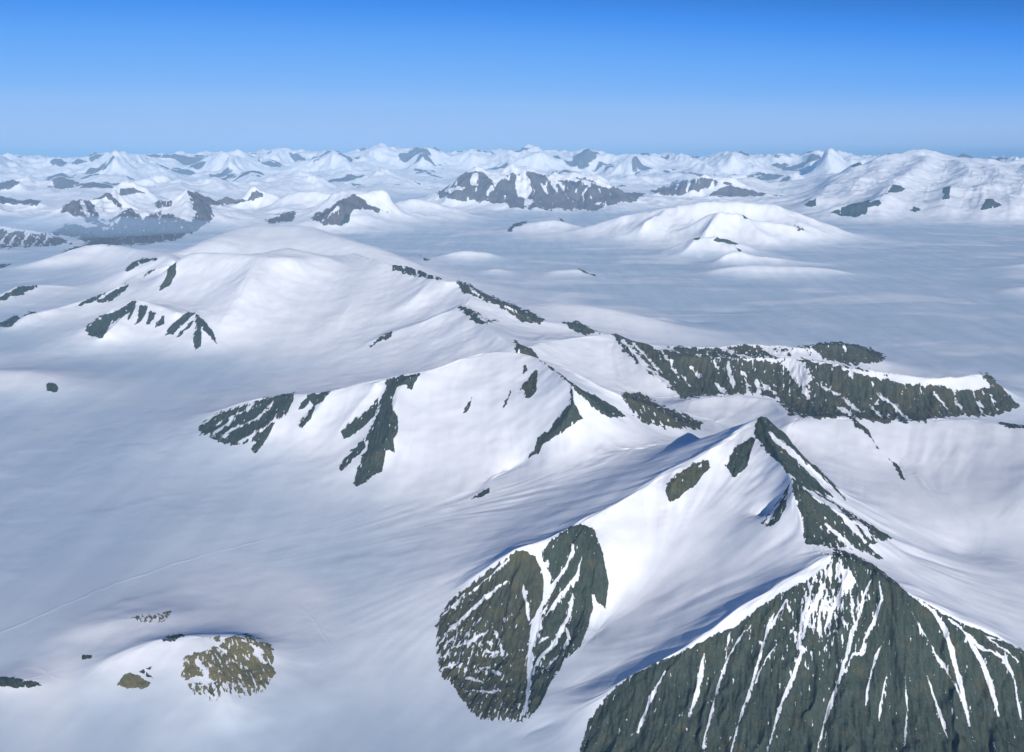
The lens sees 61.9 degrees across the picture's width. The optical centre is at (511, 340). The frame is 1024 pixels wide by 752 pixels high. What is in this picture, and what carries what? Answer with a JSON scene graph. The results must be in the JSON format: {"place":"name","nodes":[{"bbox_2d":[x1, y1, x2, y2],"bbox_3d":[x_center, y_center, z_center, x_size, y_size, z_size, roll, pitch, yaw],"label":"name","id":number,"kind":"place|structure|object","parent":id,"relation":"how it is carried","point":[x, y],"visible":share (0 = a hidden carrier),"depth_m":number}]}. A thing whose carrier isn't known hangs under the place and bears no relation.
{"place":"outdoors","nodes":[
{"label":"outdoors","id":0,"kind":"place"},
{"bbox_2d":[0,237,189,329],"bbox_3d":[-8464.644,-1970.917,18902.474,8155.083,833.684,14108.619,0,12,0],"label":"snowy mountain","id":1,"kind":"structure","parent":0,"point":[118,272],"depth_m":15645.34},
{"bbox_2d":[0,362,225,404],"bbox_3d":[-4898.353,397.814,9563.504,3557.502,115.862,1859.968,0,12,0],"label":"snow hump hill","id":2,"kind":"structure","parent":0,"point":[25,383],"depth_m":9375.22},
{"bbox_2d":[47,382,58,392],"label":"rock outcrop","id":3,"kind":"object","parent":2,"relation":"on","point":[52,387],"visible":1,"depth_m":9077.22},
{"bbox_2d":[0,176,279,247],"bbox_3d":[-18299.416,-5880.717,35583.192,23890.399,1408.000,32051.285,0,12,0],"label":"brown range mountains","id":4,"kind":"structure","parent":0,"point":[123,213],"depth_m":29177.65},
{"bbox_2d":[51,290,272,361],"bbox_3d":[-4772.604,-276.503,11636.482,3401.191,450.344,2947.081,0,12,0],"label":"comb mountain","id":5,"kind":"structure","parent":0,"point":[182,322],"depth_m":11392.86},
{"bbox_2d":[0,545,398,751],"bbox_3d":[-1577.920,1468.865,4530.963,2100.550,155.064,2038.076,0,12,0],"label":"snowy hill","id":6,"kind":"structure","parent":0,"point":[260,656],"depth_m":4105.86},
{"bbox_2d":[83,654,92,658],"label":"boulder","id":7,"kind":"object","parent":6,"relation":"on","point":[87,656],"visible":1,"depth_m":4208.05},
{"bbox_2d":[138,669,152,677],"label":"rock outcrop","id":8,"kind":"object","parent":6,"relation":"on","point":[144,672],"visible":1,"depth_m":4049.68},
{"bbox_2d":[163,634,184,640],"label":"rock outcrop","id":9,"kind":"object","parent":6,"relation":"on","point":[172,637],"visible":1,"depth_m":4227.03},
{"bbox_2d":[113,225,534,367],"bbox_3d":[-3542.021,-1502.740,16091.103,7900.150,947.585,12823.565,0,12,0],"label":"snow dome mountain","id":10,"kind":"structure","parent":0,"point":[298,293],"depth_m":12530.10},
{"bbox_2d":[292,200,460,230],"bbox_3d":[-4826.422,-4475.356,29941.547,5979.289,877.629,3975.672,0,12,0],"label":"ice field hill","id":11,"kind":"structure","parent":0,"point":[389,220],"depth_m":30023.30},
{"bbox_2d":[395,199,490,221],"bbox_3d":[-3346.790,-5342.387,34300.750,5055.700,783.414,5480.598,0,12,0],"label":"ice field hill","id":12,"kind":"structure","parent":0,"point":[423,207],"depth_m":33296.08},
{"bbox_2d":[399,251,509,265],"bbox_3d":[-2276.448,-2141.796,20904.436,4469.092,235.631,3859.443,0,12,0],"label":"ice field hill","id":13,"kind":"structure","parent":0,"point":[463,257],"depth_m":20355.22},
{"bbox_2d":[171,351,740,568],"bbox_3d":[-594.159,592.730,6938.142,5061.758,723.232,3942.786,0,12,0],"label":"snowy mountain","id":14,"kind":"structure","parent":0,"point":[374,468],"depth_m":6587.65},
{"bbox_2d":[463,398,471,412],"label":"rock outcrop","id":15,"kind":"object","parent":14,"relation":"on","point":[467,406],"visible":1,"depth_m":6933.80},
{"bbox_2d":[472,488,489,498],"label":"rock outcrop","id":16,"kind":"object","parent":14,"relation":"on","point":[484,492],"visible":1,"depth_m":5869.77},
{"bbox_2d":[503,388,511,407],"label":"rock outcrop","id":17,"kind":"object","parent":14,"relation":"on","point":[508,397],"visible":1,"depth_m":6904.24},
{"bbox_2d":[523,365,527,374],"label":"rock outcrop","id":18,"kind":"object","parent":14,"relation":"on","point":[525,368],"visible":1,"depth_m":7261.42},
{"bbox_2d":[521,369,537,397],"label":"rock outcrop","id":19,"kind":"object","parent":14,"relation":"on","point":[529,387],"visible":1,"depth_m":6974.17},
{"bbox_2d":[420,264,548,280],"bbox_3d":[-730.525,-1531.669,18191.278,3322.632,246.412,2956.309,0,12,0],"label":"ice field hill","id":20,"kind":"structure","parent":0,"point":[484,272],"depth_m":18481.69},
{"bbox_2d":[250,253,721,391],"bbox_3d":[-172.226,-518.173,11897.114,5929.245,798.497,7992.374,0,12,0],"label":"crested mountain","id":21,"kind":"structure","parent":0,"point":[458,320],"depth_m":10042.01},
{"bbox_2d":[368,331,392,347],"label":"rock outcrop","id":22,"kind":"object","parent":21,"relation":"on","point":[386,336],"visible":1,"depth_m":10232.89},
{"bbox_2d":[563,321,599,334],"bbox_3d":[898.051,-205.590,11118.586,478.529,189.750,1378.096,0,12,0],"label":"rock outcrop","id":23,"kind":"object","parent":21,"relation":"on","point":[576,325],"visible":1,"depth_m":10721.62},
{"bbox_2d":[0,195,1023,751],"bbox_3d":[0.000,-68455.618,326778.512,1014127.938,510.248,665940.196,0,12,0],"label":"snowfield ground","id":24,"kind":"structure","parent":0,"point":[114,489],"depth_m":8282.61},
{"bbox_2d":[0,143,1023,205],"bbox_3d":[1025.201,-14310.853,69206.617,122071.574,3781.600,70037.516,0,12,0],"label":"skyline mountains","id":25,"kind":"structure","parent":0,"point":[394,171],"depth_m":70799.44},
{"bbox_2d":[0,0,1023,158],"label":"sky","id":26,"kind":"structure","parent":0,"point":[79,78]},
{"bbox_2d":[250,163,788,234],"bbox_3d":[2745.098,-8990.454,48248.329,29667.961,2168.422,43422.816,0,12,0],"label":"hazy range mountains","id":27,"kind":"structure","parent":0,"point":[479,190],"depth_m":39005.69},
{"bbox_2d":[497,220,582,234],"bbox_3d":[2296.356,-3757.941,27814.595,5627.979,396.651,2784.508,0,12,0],"label":"ice field hill","id":28,"kind":"structure","parent":0,"point":[538,225],"depth_m":27239.17},
{"bbox_2d":[507,221,527,230],"bbox_3d":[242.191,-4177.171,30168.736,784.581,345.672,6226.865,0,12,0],"label":"rock outcrop","id":29,"kind":"object","parent":28,"relation":"on","point":[513,226],"visible":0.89,"depth_m":31504.48},
{"bbox_2d":[487,269,608,291],"bbox_3d":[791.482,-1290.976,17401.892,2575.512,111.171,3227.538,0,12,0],"label":"ice field hill","id":30,"kind":"structure","parent":0,"point":[513,279],"depth_m":17800.07},
{"bbox_2d":[577,267,595,275],"bbox_3d":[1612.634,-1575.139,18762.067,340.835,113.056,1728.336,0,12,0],"label":"rock outcrop","id":31,"kind":"object","parent":30,"relation":"on","point":[584,271],"visible":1,"depth_m":18144.82},
{"bbox_2d":[346,418,811,721],"bbox_3d":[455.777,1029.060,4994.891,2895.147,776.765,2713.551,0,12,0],"label":"snow ridge mountain","id":32,"kind":"structure","parent":0,"point":[570,589],"depth_m":4562.96},
{"bbox_2d":[513,201,871,243],"bbox_3d":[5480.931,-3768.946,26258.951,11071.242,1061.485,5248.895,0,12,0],"label":"white dome hill","id":33,"kind":"structure","parent":0,"point":[642,227],"depth_m":25684.78},
{"bbox_2d":[657,236,766,255],"bbox_3d":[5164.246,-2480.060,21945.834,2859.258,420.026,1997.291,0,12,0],"label":"white dome hill","id":34,"kind":"structure","parent":0,"point":[708,246],"depth_m":21541.35},
{"bbox_2d":[713,236,740,244],"bbox_3d":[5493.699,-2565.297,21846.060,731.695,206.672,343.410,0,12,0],"label":"rock outcrop","id":35,"kind":"object","parent":34,"relation":"on","point":[715,238],"visible":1,"depth_m":21822.00},
{"bbox_2d":[637,314,812,340],"bbox_3d":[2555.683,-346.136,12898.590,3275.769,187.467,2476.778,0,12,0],"label":"ice field hill","id":36,"kind":"structure","parent":0,"point":[662,318],"depth_m":12574.00},
{"bbox_2d":[652,212,859,247],"bbox_3d":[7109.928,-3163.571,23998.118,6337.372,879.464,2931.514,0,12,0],"label":"white dome hill","id":37,"kind":"structure","parent":0,"point":[739,228],"depth_m":24114.92},
{"bbox_2d":[705,251,823,267],"bbox_3d":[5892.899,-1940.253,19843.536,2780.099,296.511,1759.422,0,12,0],"label":"white dome hill","id":38,"kind":"structure","parent":0,"point":[737,258],"depth_m":19616.79},
{"bbox_2d":[540,291,1003,335],"bbox_3d":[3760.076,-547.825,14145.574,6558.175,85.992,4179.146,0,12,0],"label":"ice field hill","id":39,"kind":"structure","parent":0,"point":[895,322],"depth_m":14297.92},
{"bbox_2d":[690,265,855,279],"bbox_3d":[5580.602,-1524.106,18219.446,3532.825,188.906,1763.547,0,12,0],"label":"ice field hill","id":40,"kind":"structure","parent":0,"point":[764,272],"depth_m":17910.26},
{"bbox_2d":[547,549,1023,751],"bbox_3d":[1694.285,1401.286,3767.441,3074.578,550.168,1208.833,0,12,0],"label":"rocky mountain","id":41,"kind":"structure","parent":0,"point":[837,650],"depth_m":3732.21},
{"bbox_2d":[588,333,1023,423],"bbox_3d":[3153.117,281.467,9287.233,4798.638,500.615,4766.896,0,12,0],"label":"dark range mountain","id":42,"kind":"structure","parent":0,"point":[746,383],"depth_m":8524.82},
{"bbox_2d":[721,416,972,580],"bbox_3d":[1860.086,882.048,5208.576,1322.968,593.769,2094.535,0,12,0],"label":"pyramid mountain","id":43,"kind":"structure","parent":0,"point":[776,474],"depth_m":4803.99},
{"bbox_2d":[751,149,1023,224],"bbox_3d":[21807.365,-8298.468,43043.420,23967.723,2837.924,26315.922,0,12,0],"label":"white massif mountain","id":44,"kind":"structure","parent":0,"point":[923,177],"depth_m":37715.10},
{"bbox_2d":[803,197,817,206],"bbox_3d":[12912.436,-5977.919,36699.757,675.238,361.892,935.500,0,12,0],"label":"rock outcrop","id":45,"kind":"object","parent":44,"relation":"on","point":[812,203],"visible":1,"depth_m":36697.86},
{"bbox_2d":[832,199,880,216],"bbox_3d":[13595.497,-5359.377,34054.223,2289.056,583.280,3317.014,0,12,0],"label":"rock outcrop","id":46,"kind":"object","parent":44,"relation":"on","point":[859,209],"visible":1,"depth_m":33264.32},
{"bbox_2d":[851,162,862,166],"bbox_3d":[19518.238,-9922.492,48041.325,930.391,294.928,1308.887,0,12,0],"label":"rock outcrop","id":47,"kind":"object","parent":44,"relation":"on","point":[857,164],"visible":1,"depth_m":48074.11},
{"bbox_2d":[886,185,904,193],"bbox_3d":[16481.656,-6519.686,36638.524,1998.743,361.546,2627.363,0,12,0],"label":"rock outcrop","id":48,"kind":"object","parent":44,"relation":"on","point":[896,188],"visible":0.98,"depth_m":36668.85},
{"bbox_2d":[910,206,921,211],"bbox_3d":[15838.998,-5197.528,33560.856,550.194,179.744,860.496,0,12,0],"label":"rock outcrop","id":49,"kind":"object","parent":44,"relation":"on","point":[914,209],"visible":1,"depth_m":33487.72},
{"bbox_2d":[943,186,950,199],"bbox_3d":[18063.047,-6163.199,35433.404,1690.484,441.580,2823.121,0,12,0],"label":"rock outcrop","id":50,"kind":"object","parent":44,"relation":"on","point":[947,192],"visible":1,"depth_m":35718.28},
{"bbox_2d":[979,199,1001,210],"bbox_3d":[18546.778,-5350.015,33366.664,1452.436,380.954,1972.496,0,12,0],"label":"rock outcrop","id":51,"kind":"object","parent":44,"relation":"on","point":[988,204],"visible":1,"depth_m":32964.34},
{"bbox_2d":[774,416,1023,641],"bbox_3d":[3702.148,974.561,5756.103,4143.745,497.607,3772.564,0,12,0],"label":"snow shoulder mountain","id":52,"kind":"structure","parent":0,"point":[954,500],"depth_m":5892.69},
{"bbox_2d":[851,418,878,447],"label":"rock outcrop","id":53,"kind":"object","parent":52,"relation":"on","point":[858,424],"visible":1,"depth_m":6900.63},
{"bbox_2d":[889,458,905,479],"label":"rock outcrop","id":54,"kind":"object","parent":52,"relation":"on","point":[897,468],"visible":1,"depth_m":6390.22},
{"bbox_2d":[999,422,1023,428],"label":"rock outcrop","id":55,"kind":"object","parent":52,"relation":"on","point":[1013,426],"visible":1,"depth_m":6862.89},
{"bbox_2d":[982,263,1023,270],"bbox_3d":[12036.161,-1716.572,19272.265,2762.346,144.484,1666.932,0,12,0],"label":"ice field hill","id":56,"kind":"structure","parent":0,"point":[1015,266],"depth_m":19187.72},
{"bbox_2d":[992,285,1023,294],"bbox_3d":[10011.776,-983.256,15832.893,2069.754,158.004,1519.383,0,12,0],"label":"ice field hill","id":57,"kind":"structure","parent":0,"point":[1019,290],"depth_m":15796.92}
]}

